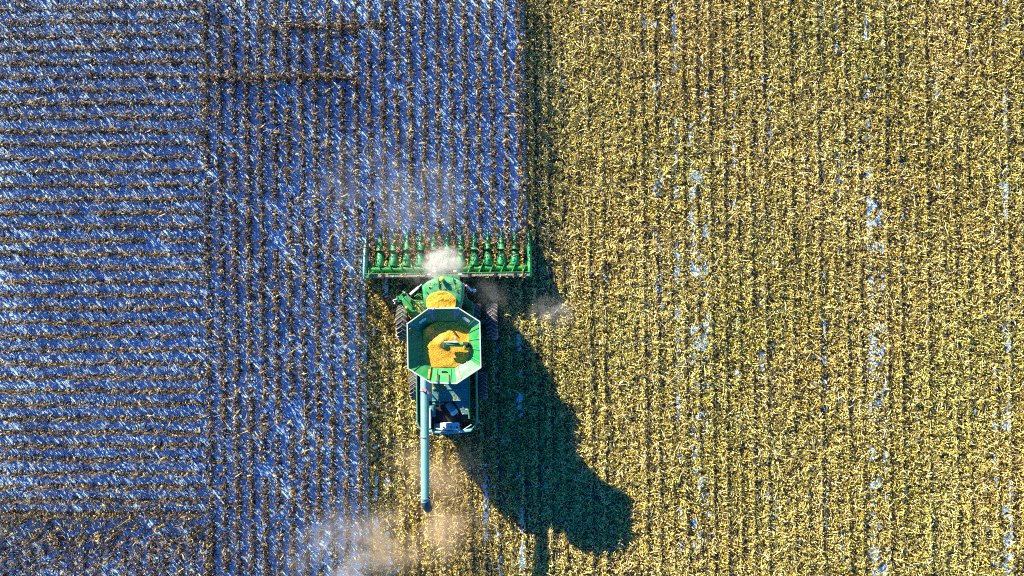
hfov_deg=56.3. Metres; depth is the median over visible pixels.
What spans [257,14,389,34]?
corn row
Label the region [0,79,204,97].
corn row
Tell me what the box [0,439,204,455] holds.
corn row
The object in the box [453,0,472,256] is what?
corn row
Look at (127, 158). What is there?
corn row
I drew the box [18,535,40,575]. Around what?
corn row
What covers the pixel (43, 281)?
corn row
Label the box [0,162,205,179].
corn row
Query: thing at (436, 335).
corn grain
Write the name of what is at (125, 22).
corn row
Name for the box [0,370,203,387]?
corn row
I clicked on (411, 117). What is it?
corn row
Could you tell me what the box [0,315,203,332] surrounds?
corn row
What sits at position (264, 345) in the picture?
corn row
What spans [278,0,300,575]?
corn row
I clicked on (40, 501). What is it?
corn row
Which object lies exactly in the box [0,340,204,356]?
corn row
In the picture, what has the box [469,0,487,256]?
corn row
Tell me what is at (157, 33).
corn row
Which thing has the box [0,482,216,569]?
trampled corn
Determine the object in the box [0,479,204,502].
corn row
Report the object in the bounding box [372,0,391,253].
corn row
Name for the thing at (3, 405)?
corn row
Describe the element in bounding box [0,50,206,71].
corn row
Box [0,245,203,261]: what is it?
corn row
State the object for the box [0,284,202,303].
corn row
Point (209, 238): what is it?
corn row
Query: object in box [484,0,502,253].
corn row
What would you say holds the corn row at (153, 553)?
on the ground
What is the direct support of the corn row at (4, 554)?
on the ground
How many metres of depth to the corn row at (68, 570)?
54.28 m
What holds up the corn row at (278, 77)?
on the ground
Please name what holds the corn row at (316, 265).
on the ground
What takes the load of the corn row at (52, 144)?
on the ground
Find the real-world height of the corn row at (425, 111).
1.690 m
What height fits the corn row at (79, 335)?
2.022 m
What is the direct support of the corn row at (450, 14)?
on the ground
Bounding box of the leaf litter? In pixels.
[0,0,520,575]
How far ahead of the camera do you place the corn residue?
54.90 m
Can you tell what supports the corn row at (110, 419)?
on the ground
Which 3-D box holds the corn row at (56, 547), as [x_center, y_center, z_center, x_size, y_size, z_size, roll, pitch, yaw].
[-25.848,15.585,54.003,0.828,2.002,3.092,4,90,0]
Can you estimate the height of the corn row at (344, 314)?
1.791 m
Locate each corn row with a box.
[0,0,204,18]
[0,6,204,29]
[0,24,202,44]
[0,37,204,59]
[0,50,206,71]
[0,62,202,82]
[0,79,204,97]
[0,88,205,113]
[0,105,204,123]
[0,117,203,138]
[0,134,203,152]
[0,148,202,164]
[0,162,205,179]
[0,177,202,193]
[0,191,203,207]
[0,205,204,220]
[0,217,202,235]
[0,231,204,247]
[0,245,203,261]
[0,260,203,275]
[0,274,203,288]
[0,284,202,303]
[0,299,203,316]
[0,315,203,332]
[0,329,202,345]
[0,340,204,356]
[0,356,204,372]
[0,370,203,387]
[0,384,207,400]
[0,396,204,412]
[0,410,206,426]
[0,423,203,440]
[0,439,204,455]
[0,451,207,469]
[0,465,202,484]
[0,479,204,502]
[0,492,207,510]
[0,504,203,525]
[0,532,11,575]
[0,536,28,575]
[7,0,104,3]
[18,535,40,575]
[31,533,52,575]
[44,533,64,575]
[58,536,77,575]
[70,534,91,575]
[86,536,104,575]
[98,536,119,575]
[113,535,131,575]
[127,534,144,575]
[142,536,161,575]
[154,533,174,575]
[169,533,185,575]
[178,535,198,575]
[195,0,219,575]
[195,535,213,575]
[201,67,353,85]
[209,0,233,575]
[221,0,245,575]
[236,0,260,575]
[250,0,273,575]
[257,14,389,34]
[264,0,288,575]
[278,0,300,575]
[291,0,315,575]
[305,0,328,575]
[316,0,341,575]
[332,0,354,575]
[344,0,368,575]
[361,0,379,257]
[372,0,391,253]
[387,0,405,255]
[401,0,419,257]
[415,0,432,253]
[425,0,445,254]
[443,0,459,252]
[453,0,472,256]
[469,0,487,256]
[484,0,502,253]
[497,0,517,257]
[510,0,528,255]
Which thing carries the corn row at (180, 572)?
on the ground
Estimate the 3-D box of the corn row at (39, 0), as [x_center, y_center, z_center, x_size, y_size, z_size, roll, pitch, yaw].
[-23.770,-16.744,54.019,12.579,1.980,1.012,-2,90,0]
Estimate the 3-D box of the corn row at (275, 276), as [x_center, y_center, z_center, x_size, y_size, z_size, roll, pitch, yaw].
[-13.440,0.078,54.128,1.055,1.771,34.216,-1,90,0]
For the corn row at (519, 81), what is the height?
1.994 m
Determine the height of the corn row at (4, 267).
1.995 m
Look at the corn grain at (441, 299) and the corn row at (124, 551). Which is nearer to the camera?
the corn grain at (441, 299)
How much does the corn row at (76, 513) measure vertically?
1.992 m
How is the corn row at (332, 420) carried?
on the ground
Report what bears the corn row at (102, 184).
on the ground
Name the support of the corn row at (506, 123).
on the ground
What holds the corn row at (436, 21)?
on the ground
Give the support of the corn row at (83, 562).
on the ground
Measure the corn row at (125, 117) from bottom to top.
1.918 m
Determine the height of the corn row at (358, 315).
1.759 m
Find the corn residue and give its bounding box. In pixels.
[360,0,1023,575]
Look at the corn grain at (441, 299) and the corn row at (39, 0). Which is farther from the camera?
the corn row at (39, 0)
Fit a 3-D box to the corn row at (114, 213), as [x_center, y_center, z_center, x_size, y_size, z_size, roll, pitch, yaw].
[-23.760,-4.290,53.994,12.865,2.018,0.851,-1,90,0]
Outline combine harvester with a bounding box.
[363,229,531,512]
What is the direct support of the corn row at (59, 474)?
on the ground
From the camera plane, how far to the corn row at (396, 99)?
54.32 m
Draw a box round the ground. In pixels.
[0,0,1023,575]
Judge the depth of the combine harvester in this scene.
52.65 m
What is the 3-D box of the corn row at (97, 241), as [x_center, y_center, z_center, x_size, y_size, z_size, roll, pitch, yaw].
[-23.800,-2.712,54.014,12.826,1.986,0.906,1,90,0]
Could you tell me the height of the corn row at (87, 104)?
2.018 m
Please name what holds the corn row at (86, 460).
on the ground
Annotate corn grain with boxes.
[423,322,468,367]
[426,291,455,307]
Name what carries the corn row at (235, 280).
on the ground
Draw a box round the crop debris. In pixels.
[368,233,526,427]
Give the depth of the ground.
55.01 m
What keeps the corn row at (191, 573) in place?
on the ground
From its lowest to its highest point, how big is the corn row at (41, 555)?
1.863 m
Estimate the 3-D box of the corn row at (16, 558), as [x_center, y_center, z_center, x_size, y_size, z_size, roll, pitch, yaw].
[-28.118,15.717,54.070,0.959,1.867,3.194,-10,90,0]
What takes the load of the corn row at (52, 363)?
on the ground
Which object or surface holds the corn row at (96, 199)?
on the ground
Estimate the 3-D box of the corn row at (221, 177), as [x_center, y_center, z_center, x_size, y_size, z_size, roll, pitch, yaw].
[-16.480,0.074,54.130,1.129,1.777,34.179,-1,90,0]
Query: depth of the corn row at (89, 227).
54.15 m
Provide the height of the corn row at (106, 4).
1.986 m
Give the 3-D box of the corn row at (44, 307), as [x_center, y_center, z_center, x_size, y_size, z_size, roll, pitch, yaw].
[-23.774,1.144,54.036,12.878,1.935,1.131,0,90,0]
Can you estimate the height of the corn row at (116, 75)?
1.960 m
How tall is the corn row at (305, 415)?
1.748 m
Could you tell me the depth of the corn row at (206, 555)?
54.14 m
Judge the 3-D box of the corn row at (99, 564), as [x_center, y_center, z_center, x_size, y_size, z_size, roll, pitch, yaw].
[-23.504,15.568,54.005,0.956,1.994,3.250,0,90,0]
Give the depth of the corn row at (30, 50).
54.27 m
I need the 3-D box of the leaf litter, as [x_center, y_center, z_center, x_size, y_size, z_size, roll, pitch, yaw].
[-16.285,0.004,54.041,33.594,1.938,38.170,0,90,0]
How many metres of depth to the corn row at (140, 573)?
54.32 m
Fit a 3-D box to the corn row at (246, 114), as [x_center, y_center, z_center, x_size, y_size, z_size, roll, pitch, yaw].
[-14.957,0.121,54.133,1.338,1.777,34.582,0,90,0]
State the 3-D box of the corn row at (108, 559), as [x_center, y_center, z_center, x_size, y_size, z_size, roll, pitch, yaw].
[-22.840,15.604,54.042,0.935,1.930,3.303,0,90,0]
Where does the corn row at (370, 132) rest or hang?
on the ground
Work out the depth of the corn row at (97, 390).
54.13 m
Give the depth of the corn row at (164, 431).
54.16 m
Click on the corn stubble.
(606, 568)
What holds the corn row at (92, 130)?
on the ground
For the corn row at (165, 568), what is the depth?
54.29 m
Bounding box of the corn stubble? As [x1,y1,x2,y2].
[370,0,1023,575]
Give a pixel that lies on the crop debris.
(440, 263)

